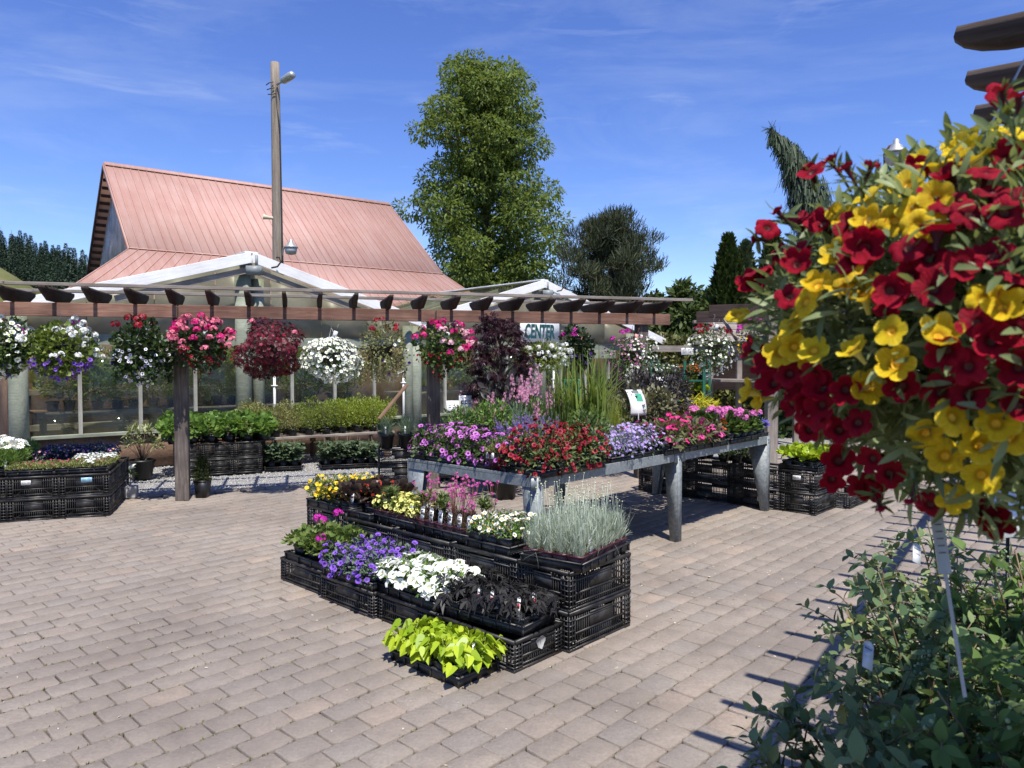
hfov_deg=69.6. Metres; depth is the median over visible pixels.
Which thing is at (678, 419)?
potted impatiens
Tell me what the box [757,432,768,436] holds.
plant tray
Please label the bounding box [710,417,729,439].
potted impatiens
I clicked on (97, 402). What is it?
greenhouse plant
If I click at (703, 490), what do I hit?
plastic crate
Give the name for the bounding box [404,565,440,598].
potted petunia
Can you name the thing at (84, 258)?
conifer tree
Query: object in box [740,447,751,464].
potted herb
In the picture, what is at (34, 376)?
greenhouse plant
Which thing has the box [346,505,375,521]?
plant tray
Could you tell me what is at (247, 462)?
plastic crate
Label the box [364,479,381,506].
potted heuchera
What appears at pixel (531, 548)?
potted silver plant
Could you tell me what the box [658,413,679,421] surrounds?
potted impatiens
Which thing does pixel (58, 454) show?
potted flower
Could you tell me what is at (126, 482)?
plastic crate
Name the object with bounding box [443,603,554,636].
plant tray
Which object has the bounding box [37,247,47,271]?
conifer tree
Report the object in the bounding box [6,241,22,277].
conifer tree
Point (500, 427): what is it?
potted salvia
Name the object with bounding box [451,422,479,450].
potted petunia
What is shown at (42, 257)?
conifer tree
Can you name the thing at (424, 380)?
greenhouse plant
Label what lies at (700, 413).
potted geranium
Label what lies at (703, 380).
plant rack
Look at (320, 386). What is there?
greenhouse plant
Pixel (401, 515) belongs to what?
potted calibrachoa
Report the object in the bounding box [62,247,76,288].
conifer tree
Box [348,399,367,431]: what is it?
potted shrub
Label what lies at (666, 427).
potted impatiens
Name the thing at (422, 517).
potted thrift
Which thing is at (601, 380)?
potted grass
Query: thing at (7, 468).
potted flower
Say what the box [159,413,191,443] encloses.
potted seedling
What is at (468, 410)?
potted herb
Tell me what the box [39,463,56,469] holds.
potted flower
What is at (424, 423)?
potted herb
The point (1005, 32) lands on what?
pergola
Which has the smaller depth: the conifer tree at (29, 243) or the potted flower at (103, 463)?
the potted flower at (103, 463)
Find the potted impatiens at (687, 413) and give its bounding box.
[671,411,690,419]
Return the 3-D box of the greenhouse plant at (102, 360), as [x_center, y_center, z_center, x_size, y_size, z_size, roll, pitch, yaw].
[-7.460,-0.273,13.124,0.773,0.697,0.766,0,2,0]
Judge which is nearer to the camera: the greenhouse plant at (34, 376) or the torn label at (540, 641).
the torn label at (540, 641)
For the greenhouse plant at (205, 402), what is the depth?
12.60 m
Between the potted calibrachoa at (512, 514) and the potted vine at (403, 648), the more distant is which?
the potted calibrachoa at (512, 514)
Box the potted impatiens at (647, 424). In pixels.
[638,422,666,447]
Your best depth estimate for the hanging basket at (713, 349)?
11.52 m
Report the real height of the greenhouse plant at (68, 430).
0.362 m
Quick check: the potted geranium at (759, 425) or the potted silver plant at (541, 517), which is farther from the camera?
the potted geranium at (759, 425)
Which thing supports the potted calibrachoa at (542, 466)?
on the display table
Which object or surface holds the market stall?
on the gravel
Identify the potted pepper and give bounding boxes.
[607,374,632,430]
[619,365,659,418]
[630,369,661,421]
[651,369,688,415]
[661,366,694,415]
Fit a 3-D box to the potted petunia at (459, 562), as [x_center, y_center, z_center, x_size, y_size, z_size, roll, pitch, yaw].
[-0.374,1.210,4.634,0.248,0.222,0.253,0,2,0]
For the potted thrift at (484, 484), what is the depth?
5.07 m
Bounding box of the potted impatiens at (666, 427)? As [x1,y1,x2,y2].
[648,419,683,449]
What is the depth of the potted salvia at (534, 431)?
5.92 m
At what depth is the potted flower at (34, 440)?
8.59 m
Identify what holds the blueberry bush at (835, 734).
on the paving
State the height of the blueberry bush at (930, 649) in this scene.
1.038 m
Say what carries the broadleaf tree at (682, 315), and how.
on the ground
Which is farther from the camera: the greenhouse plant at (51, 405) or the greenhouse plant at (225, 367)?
the greenhouse plant at (225, 367)
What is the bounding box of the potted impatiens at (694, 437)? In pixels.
[668,419,699,451]
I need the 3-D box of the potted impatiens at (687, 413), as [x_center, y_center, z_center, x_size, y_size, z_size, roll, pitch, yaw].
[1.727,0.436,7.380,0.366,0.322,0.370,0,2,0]
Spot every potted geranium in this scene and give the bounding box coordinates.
[280,513,322,556]
[292,526,330,560]
[305,531,349,560]
[312,508,342,532]
[317,516,351,551]
[325,523,367,556]
[688,404,710,418]
[693,405,714,417]
[705,406,733,429]
[705,407,729,428]
[714,408,745,438]
[725,407,751,437]
[732,408,758,436]
[746,409,764,435]
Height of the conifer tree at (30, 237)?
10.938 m
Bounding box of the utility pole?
[263,61,297,274]
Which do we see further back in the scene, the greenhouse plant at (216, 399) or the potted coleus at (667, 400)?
the greenhouse plant at (216, 399)
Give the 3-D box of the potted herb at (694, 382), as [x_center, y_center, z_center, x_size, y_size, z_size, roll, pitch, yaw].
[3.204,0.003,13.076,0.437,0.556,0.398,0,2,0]
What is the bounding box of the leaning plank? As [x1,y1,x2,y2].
[377,384,408,419]
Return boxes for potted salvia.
[495,417,521,437]
[505,414,531,434]
[514,415,528,453]
[522,416,547,449]
[524,419,548,454]
[533,415,556,452]
[548,414,559,436]
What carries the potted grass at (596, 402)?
on the display table
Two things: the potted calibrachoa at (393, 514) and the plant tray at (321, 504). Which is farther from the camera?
the plant tray at (321, 504)
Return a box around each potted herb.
[377,416,393,446]
[378,417,397,448]
[396,413,411,445]
[397,415,414,448]
[411,416,426,446]
[415,416,424,445]
[440,415,449,437]
[442,401,480,443]
[442,405,480,428]
[465,402,502,431]
[472,397,513,430]
[500,401,536,426]
[521,394,551,427]
[564,406,609,453]
[565,407,610,454]
[686,370,701,395]
[692,382,710,396]
[692,386,713,404]
[718,451,733,461]
[726,449,744,462]
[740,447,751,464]
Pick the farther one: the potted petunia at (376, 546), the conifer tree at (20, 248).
the conifer tree at (20, 248)
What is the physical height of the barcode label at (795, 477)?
0.045 m
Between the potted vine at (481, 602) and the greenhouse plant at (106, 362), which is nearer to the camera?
the potted vine at (481, 602)
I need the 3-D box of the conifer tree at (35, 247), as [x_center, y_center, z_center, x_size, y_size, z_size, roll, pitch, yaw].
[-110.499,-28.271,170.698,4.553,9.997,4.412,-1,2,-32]
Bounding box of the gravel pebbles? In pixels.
[129,450,413,494]
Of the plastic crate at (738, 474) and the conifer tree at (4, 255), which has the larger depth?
the conifer tree at (4, 255)
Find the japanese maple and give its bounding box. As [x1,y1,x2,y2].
[458,311,541,492]
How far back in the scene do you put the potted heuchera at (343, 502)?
5.77 m
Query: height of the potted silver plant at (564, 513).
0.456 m
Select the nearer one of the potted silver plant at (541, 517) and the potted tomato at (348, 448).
the potted silver plant at (541, 517)
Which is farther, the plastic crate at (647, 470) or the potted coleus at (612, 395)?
the plastic crate at (647, 470)
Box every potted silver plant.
[516,491,544,560]
[523,481,560,545]
[526,495,569,557]
[531,483,571,528]
[535,485,577,546]
[546,495,581,560]
[548,481,587,531]
[551,477,576,525]
[553,488,599,534]
[555,472,584,513]
[559,491,584,549]
[561,492,604,562]
[562,483,576,514]
[564,492,606,559]
[566,486,583,527]
[569,484,589,521]
[577,481,604,542]
[578,481,615,529]
[579,477,598,518]
[583,481,619,520]
[584,492,610,555]
[585,482,623,556]
[593,483,624,548]
[609,483,632,544]
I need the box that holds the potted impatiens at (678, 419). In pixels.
[664,416,689,432]
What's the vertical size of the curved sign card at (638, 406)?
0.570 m
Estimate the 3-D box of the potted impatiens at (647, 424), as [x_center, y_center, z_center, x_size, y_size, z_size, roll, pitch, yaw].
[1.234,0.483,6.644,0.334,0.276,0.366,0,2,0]
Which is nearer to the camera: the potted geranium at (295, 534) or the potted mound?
the potted geranium at (295, 534)
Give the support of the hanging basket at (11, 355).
hanging from the pergola at (20, 303)
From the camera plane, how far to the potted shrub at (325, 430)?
11.98 m
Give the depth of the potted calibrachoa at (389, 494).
5.53 m
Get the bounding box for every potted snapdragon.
[483,392,506,427]
[504,374,529,424]
[521,365,543,419]
[531,400,548,438]
[545,386,564,420]
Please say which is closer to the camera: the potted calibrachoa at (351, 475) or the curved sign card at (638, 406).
the potted calibrachoa at (351, 475)
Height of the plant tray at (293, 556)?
0.055 m
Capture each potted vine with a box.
[381,618,428,654]
[393,625,440,655]
[402,617,431,636]
[408,633,445,665]
[413,615,445,628]
[416,623,446,636]
[423,636,457,672]
[428,627,454,652]
[429,617,458,633]
[432,573,477,613]
[440,634,476,662]
[442,637,496,672]
[442,643,481,677]
[443,577,489,614]
[445,622,469,636]
[446,568,484,597]
[451,626,485,642]
[455,569,492,585]
[456,632,507,667]
[458,576,493,606]
[460,580,509,614]
[463,583,521,617]
[464,580,507,592]
[465,567,510,589]
[479,588,533,621]
[480,583,530,607]
[481,573,515,591]
[492,589,546,625]
[496,576,532,594]
[496,580,548,613]
[502,585,557,621]
[510,579,544,611]
[520,584,563,616]
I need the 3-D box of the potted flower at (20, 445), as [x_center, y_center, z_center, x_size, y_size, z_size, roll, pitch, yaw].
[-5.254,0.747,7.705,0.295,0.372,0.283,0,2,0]
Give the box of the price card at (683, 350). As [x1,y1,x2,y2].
[681,348,692,354]
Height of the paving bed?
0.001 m
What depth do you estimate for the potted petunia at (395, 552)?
4.85 m
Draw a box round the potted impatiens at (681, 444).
[655,425,691,451]
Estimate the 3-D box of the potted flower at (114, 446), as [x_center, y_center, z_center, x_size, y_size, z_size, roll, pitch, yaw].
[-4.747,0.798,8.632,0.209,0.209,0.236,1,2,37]
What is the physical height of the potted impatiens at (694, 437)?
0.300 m
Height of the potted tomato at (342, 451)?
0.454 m
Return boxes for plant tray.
[4,469,53,476]
[53,462,113,474]
[264,461,301,470]
[284,549,340,570]
[306,497,340,511]
[318,459,377,468]
[323,565,379,591]
[329,502,364,512]
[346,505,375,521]
[364,506,373,512]
[370,512,413,529]
[375,580,444,611]
[391,650,499,688]
[410,452,457,463]
[412,522,468,542]
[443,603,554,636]
[453,459,510,471]
[464,536,533,556]
[503,459,605,478]
[519,541,630,573]
[597,449,662,463]
[656,442,712,455]
[712,439,728,447]
[725,434,759,443]
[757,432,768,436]
[778,462,825,471]
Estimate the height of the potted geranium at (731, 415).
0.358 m
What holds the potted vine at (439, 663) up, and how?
in the plant tray at (451, 679)
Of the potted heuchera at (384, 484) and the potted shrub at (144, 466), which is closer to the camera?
the potted heuchera at (384, 484)
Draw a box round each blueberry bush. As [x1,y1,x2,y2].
[716,648,1023,767]
[795,541,1023,748]
[811,709,956,767]
[842,520,1023,644]
[859,619,1023,767]
[863,629,1023,767]
[904,529,1023,691]
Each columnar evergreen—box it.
[704,231,747,401]
[737,238,757,303]
[752,232,788,296]
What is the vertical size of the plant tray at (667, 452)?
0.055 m
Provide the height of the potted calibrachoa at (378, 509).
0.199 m
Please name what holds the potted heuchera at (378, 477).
in the plant tray at (368, 509)
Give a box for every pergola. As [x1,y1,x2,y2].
[0,280,692,500]
[696,304,857,467]
[953,11,1023,138]
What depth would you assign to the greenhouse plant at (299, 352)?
15.22 m
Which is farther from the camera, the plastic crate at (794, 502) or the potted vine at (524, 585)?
the plastic crate at (794, 502)
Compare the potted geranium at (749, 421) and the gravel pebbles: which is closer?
the potted geranium at (749, 421)
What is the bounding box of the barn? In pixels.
[67,161,471,328]
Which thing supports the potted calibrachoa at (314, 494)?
in the plant tray at (321, 504)
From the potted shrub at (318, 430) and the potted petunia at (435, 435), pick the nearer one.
the potted petunia at (435, 435)
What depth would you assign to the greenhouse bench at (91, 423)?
12.87 m
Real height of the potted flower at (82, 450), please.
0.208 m
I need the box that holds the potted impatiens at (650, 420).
[646,418,675,440]
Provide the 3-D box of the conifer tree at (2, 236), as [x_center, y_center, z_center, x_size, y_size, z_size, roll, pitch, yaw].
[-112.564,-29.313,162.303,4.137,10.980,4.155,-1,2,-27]
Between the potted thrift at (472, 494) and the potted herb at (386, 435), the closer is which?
the potted thrift at (472, 494)
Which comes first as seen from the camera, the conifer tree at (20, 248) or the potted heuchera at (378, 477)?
the potted heuchera at (378, 477)
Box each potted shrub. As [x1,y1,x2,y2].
[119,421,166,479]
[234,398,264,411]
[235,401,253,410]
[246,402,267,437]
[265,404,291,436]
[273,398,298,434]
[274,405,291,432]
[283,411,300,435]
[288,402,306,431]
[294,401,313,433]
[300,408,317,434]
[302,393,325,430]
[309,406,326,432]
[313,398,339,433]
[324,396,348,431]
[332,399,354,432]
[337,397,355,425]
[342,396,360,430]
[348,392,368,424]
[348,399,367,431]
[355,399,376,429]
[360,394,386,430]
[366,395,382,423]
[370,401,390,428]
[376,397,397,428]
[473,365,539,499]
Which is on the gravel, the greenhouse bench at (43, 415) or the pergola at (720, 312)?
the greenhouse bench at (43, 415)
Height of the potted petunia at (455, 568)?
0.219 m
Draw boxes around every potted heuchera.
[331,480,362,505]
[336,478,369,507]
[348,479,370,500]
[354,483,382,506]
[363,478,375,498]
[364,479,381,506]
[372,474,392,482]
[373,480,391,506]
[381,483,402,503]
[397,478,417,496]
[776,444,799,464]
[781,444,798,464]
[787,446,813,465]
[796,445,811,465]
[799,445,823,466]
[811,445,828,460]
[812,446,826,466]
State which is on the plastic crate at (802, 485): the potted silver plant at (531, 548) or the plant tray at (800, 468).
the plant tray at (800, 468)
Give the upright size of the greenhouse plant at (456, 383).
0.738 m
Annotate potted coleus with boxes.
[601,386,619,422]
[614,380,652,426]
[636,383,679,420]
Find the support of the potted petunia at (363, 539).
in the plant tray at (372, 588)
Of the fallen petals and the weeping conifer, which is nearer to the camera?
the fallen petals
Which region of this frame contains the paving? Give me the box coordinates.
[0,447,1023,767]
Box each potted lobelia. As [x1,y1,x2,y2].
[588,424,620,447]
[597,430,629,458]
[608,424,632,447]
[611,425,641,445]
[611,429,638,457]
[617,422,645,457]
[623,424,656,455]
[626,423,649,444]
[636,423,666,452]
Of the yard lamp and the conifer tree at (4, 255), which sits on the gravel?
the yard lamp
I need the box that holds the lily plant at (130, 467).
[129,464,139,480]
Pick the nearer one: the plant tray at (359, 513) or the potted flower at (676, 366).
the plant tray at (359, 513)
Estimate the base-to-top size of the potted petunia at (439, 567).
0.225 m
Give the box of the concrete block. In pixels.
[124,485,138,498]
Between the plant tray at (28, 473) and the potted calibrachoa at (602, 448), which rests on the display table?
the potted calibrachoa at (602, 448)
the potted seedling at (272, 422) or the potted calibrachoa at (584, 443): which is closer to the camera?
the potted calibrachoa at (584, 443)
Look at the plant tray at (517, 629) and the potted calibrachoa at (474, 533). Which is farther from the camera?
the potted calibrachoa at (474, 533)
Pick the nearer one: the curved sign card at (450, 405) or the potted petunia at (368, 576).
the potted petunia at (368, 576)
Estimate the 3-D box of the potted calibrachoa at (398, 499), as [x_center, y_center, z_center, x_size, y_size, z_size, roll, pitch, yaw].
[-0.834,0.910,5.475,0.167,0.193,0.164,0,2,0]
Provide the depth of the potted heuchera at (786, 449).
8.03 m
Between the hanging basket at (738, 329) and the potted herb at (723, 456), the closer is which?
the potted herb at (723, 456)
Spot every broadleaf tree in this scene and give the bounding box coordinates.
[391,48,576,322]
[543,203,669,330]
[643,288,665,328]
[648,275,708,371]
[700,285,709,310]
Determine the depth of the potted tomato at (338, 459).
11.22 m
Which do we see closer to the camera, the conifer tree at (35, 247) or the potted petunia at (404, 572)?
the potted petunia at (404, 572)
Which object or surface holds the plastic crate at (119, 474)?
on the plastic crate at (120, 497)
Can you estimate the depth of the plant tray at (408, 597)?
4.48 m
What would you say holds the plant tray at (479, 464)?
on the display table
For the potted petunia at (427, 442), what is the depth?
6.06 m
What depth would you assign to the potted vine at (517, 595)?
4.07 m
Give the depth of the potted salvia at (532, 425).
6.14 m
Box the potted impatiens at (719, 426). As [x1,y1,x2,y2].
[702,417,726,444]
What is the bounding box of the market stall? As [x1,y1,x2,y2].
[651,320,798,442]
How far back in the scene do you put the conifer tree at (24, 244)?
161.22 m
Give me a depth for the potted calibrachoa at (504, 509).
4.88 m
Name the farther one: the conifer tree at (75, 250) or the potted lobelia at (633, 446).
the conifer tree at (75, 250)
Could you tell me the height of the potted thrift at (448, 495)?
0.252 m
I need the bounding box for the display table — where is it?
[408,435,769,541]
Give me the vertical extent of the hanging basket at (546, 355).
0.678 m
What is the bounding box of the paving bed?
[0,460,1012,767]
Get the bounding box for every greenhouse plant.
[28,356,46,389]
[32,345,102,409]
[40,363,109,410]
[52,417,90,434]
[69,364,120,409]
[88,351,114,387]
[93,347,129,383]
[96,369,137,408]
[100,367,166,407]
[112,402,133,431]
[126,359,173,406]
[144,403,160,429]
[157,359,199,406]
[189,347,228,405]
[189,349,213,385]
[190,347,231,385]
[197,349,233,373]
[197,368,235,404]
[218,371,235,403]
[228,346,234,374]
[232,365,284,396]
[265,376,278,401]
[270,375,312,401]
[277,347,307,382]
[281,356,318,401]
[294,369,327,400]
[316,369,351,400]
[318,370,364,398]
[332,361,364,399]
[400,360,426,391]
[426,349,468,390]
[447,359,474,389]
[455,366,474,389]
[472,356,518,388]
[484,349,509,384]
[503,356,513,379]
[546,369,558,385]
[568,363,593,386]
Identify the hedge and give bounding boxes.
[630,326,745,406]
[648,327,751,409]
[745,295,918,440]
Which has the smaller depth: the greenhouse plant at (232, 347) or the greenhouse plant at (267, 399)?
the greenhouse plant at (267, 399)
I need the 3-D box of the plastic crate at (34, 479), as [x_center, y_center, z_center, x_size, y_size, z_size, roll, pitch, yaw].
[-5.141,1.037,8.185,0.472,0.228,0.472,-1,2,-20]
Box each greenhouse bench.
[29,383,338,436]
[29,398,376,435]
[384,386,557,401]
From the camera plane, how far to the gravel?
10.59 m
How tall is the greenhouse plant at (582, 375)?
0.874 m
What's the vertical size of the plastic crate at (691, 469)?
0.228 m
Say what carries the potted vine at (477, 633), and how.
in the plant tray at (451, 679)
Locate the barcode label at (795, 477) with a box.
[793,475,800,479]
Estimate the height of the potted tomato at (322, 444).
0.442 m
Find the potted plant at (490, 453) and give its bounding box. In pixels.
[484,442,508,470]
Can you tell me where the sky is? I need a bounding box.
[0,0,1023,301]
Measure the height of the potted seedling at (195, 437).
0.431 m
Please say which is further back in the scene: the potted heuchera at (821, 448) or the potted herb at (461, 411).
the potted heuchera at (821, 448)
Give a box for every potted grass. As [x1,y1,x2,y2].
[526,353,570,424]
[543,348,608,449]
[546,359,610,419]
[567,345,626,438]
[567,350,627,423]
[607,395,631,444]
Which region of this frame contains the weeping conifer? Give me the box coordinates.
[763,120,834,334]
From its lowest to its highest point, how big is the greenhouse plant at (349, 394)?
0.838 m
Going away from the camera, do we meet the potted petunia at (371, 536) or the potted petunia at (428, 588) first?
the potted petunia at (428, 588)
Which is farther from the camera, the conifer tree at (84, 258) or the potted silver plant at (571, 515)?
the conifer tree at (84, 258)
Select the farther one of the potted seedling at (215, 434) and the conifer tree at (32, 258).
the conifer tree at (32, 258)
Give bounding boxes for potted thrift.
[412,473,435,524]
[424,477,439,526]
[426,480,446,517]
[426,490,450,519]
[432,492,450,515]
[433,496,455,528]
[441,483,462,531]
[444,475,460,520]
[447,472,459,515]
[447,488,466,533]
[453,475,471,521]
[455,474,467,517]
[461,477,485,519]
[462,479,479,522]
[462,484,478,535]
[475,492,495,521]
[475,498,494,523]
[485,480,498,523]
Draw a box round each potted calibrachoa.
[305,473,332,500]
[315,477,341,502]
[317,473,347,492]
[325,479,347,503]
[325,481,345,503]
[339,473,362,480]
[352,472,370,477]
[372,494,393,514]
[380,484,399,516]
[381,485,399,506]
[386,495,407,518]
[392,493,404,508]
[394,499,417,520]
[401,492,419,505]
[402,499,420,521]
[407,497,424,513]
[416,490,432,514]
[417,488,437,502]
[467,511,497,540]
[477,516,508,543]
[478,509,508,529]
[493,507,519,524]
[494,517,525,546]
[496,508,522,532]
[497,422,547,473]
[508,517,535,543]
[512,510,530,527]
[513,417,561,468]
[515,426,566,479]
[520,512,541,539]
[533,427,581,476]
[537,420,578,458]
[548,426,597,471]
[549,421,587,455]
[562,424,610,467]
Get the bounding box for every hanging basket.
[0,312,39,380]
[15,313,105,381]
[107,313,183,387]
[164,312,236,374]
[230,317,305,380]
[298,318,364,384]
[354,317,410,382]
[411,317,477,381]
[515,324,573,372]
[557,324,595,374]
[602,322,658,382]
[684,314,738,379]
[724,59,1023,545]
[735,318,768,357]
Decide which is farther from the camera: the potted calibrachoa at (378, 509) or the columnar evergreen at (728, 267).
the columnar evergreen at (728, 267)
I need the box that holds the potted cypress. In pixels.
[191,455,211,497]
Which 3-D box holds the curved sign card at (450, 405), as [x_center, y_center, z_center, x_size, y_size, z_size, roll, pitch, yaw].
[-0.721,0.418,8.956,0.155,0.428,0.077,0,2,-11]
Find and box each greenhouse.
[0,251,425,465]
[313,279,665,444]
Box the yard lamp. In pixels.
[882,138,908,433]
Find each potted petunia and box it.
[318,540,357,578]
[329,543,369,577]
[333,534,371,561]
[338,546,380,581]
[344,541,383,564]
[351,549,390,587]
[355,532,387,553]
[355,540,393,569]
[365,535,397,560]
[372,555,405,585]
[373,549,405,573]
[375,536,412,560]
[381,558,413,589]
[389,553,411,571]
[391,540,422,557]
[394,561,424,593]
[399,558,421,570]
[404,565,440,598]
[405,551,430,563]
[407,424,446,456]
[410,556,438,572]
[416,571,452,601]
[417,551,445,561]
[419,423,455,459]
[420,423,455,446]
[423,561,457,579]
[429,557,456,565]
[434,421,466,449]
[434,426,470,465]
[434,565,466,594]
[444,427,483,464]
[445,559,467,576]
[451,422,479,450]
[453,565,485,581]
[456,429,491,466]
[460,425,492,451]
[470,429,501,453]
[470,432,507,465]
[471,424,497,447]
[484,432,522,466]
[486,426,513,446]
[490,432,516,452]
[502,427,534,460]
[747,414,764,433]
[754,413,769,432]
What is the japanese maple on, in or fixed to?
on the paving
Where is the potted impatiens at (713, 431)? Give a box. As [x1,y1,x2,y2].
[691,417,721,443]
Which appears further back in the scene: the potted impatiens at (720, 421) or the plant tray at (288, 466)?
the plant tray at (288, 466)
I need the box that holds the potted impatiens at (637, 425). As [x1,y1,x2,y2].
[622,421,642,441]
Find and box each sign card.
[446,401,458,425]
[459,395,471,426]
[626,390,646,419]
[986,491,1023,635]
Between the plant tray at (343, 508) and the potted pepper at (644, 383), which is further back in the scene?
the potted pepper at (644, 383)
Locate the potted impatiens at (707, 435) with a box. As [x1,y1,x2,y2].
[681,416,712,444]
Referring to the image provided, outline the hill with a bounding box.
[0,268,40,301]
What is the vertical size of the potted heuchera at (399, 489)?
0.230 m
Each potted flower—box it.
[0,437,26,467]
[0,440,21,470]
[2,437,28,460]
[4,463,23,471]
[8,439,32,463]
[11,442,33,462]
[16,462,34,470]
[22,442,36,460]
[25,438,41,451]
[25,439,37,459]
[28,462,46,470]
[32,449,55,460]
[37,446,55,458]
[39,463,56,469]
[46,446,66,459]
[50,443,63,457]
[53,461,70,468]
[59,446,77,459]
[61,443,80,457]
[66,461,83,468]
[69,447,93,457]
[79,459,97,467]
[84,445,101,453]
[92,459,109,467]
[96,445,116,453]
[99,456,113,461]
[100,444,117,453]
[101,454,116,460]
[653,363,663,376]
[658,363,674,376]
[668,364,681,376]
[677,364,691,378]
[686,364,699,379]
[692,364,709,379]
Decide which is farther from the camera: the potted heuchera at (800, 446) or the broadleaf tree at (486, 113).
the broadleaf tree at (486, 113)
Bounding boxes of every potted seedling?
[154,409,172,427]
[155,413,173,436]
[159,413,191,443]
[189,411,201,435]
[190,414,210,443]
[196,410,227,442]
[216,411,243,441]
[218,413,240,439]
[230,415,262,440]
[234,409,255,438]
[248,412,273,437]
[250,411,278,439]
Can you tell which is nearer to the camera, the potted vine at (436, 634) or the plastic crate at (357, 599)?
the potted vine at (436, 634)
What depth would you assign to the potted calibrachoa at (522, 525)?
4.60 m
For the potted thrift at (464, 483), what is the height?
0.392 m
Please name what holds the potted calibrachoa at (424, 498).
in the plant tray at (394, 521)
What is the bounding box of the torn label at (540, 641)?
[536,635,545,648]
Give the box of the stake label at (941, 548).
[930,516,966,696]
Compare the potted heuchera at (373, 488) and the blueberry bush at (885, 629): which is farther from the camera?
the potted heuchera at (373, 488)
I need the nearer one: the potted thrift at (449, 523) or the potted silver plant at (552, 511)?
the potted silver plant at (552, 511)
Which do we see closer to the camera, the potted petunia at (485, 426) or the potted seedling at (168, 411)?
the potted petunia at (485, 426)
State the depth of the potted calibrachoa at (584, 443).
5.55 m
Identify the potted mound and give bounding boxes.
[675,392,721,416]
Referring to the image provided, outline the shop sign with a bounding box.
[520,323,558,342]
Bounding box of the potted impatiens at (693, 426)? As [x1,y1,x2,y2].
[680,422,703,445]
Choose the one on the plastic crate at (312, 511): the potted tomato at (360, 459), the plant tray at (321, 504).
the plant tray at (321, 504)
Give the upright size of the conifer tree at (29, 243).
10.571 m
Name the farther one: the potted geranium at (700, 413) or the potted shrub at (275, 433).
the potted shrub at (275, 433)
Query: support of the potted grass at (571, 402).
on the display table
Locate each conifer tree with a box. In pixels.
[0,230,6,254]
[0,238,6,257]
[0,251,5,268]
[2,250,7,270]
[5,230,14,260]
[5,242,25,280]
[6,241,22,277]
[7,253,20,279]
[14,236,23,276]
[16,237,24,263]
[17,253,26,279]
[20,253,34,286]
[22,233,28,254]
[23,239,39,268]
[24,246,37,274]
[27,235,37,263]
[28,254,39,281]
[30,263,40,288]
[33,240,38,262]
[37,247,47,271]
[37,251,43,274]
[37,259,45,288]
[38,254,47,273]
[40,263,46,292]
[42,252,50,281]
[44,244,49,263]
[44,249,62,286]
[48,257,63,288]
[51,262,64,288]
[62,243,67,258]
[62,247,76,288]
[71,248,77,258]
[74,258,86,320]
[79,249,85,264]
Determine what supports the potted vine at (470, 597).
in the plant tray at (517, 629)
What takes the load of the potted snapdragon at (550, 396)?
on the display table
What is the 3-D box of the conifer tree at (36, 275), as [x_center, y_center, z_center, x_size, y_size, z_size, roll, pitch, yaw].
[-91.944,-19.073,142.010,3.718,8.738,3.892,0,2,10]
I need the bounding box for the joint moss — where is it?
[1,596,812,767]
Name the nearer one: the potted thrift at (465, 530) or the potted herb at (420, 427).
the potted thrift at (465, 530)
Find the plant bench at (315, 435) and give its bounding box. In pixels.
[250,428,394,466]
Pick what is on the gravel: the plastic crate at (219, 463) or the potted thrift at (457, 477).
the plastic crate at (219, 463)
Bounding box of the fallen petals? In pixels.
[4,497,921,767]
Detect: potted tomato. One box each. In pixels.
[259,442,281,466]
[262,442,279,460]
[272,438,293,466]
[275,437,291,460]
[285,439,305,465]
[286,442,304,458]
[315,438,331,464]
[315,440,333,461]
[317,443,335,464]
[328,437,348,464]
[331,437,345,464]
[339,440,358,463]
[342,436,359,463]
[351,443,371,463]
[355,437,367,463]
[361,436,378,462]
[362,438,380,462]
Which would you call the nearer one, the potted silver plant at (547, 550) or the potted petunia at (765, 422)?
the potted silver plant at (547, 550)
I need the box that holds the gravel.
[125,414,905,493]
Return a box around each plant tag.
[862,640,873,670]
[912,543,920,564]
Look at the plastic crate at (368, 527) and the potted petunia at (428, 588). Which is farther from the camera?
the plastic crate at (368, 527)
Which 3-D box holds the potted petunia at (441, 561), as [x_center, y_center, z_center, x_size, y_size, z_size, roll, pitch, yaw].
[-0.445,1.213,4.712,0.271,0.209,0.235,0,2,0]
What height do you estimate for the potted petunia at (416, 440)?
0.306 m
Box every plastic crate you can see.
[0,476,6,499]
[0,500,6,522]
[6,474,64,499]
[7,497,59,521]
[20,476,57,490]
[21,500,57,509]
[59,467,116,496]
[59,487,116,518]
[70,461,122,486]
[71,481,123,506]
[80,456,128,480]
[80,475,128,499]
[173,438,201,454]
[174,457,204,475]
[190,440,205,459]
[200,437,229,453]
[203,439,234,458]
[206,458,234,474]
[233,438,261,457]
[234,456,261,472]
[235,436,256,452]
[280,556,335,594]
[306,504,388,534]
[321,573,404,618]
[343,515,433,551]
[376,591,478,627]
[377,445,419,466]
[377,463,407,480]
[392,527,488,564]
[425,471,471,480]
[437,613,562,673]
[449,541,559,583]
[517,551,630,612]
[525,589,630,652]
[638,473,692,493]
[639,459,693,475]
[682,457,739,482]
[682,478,738,502]
[727,461,788,489]
[727,484,784,509]
[778,490,835,515]
[779,469,826,493]
[813,485,867,508]
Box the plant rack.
[650,361,710,417]
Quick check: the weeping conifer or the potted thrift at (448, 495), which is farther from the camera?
the weeping conifer
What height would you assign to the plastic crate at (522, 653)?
0.172 m
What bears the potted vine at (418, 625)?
in the plant tray at (451, 679)

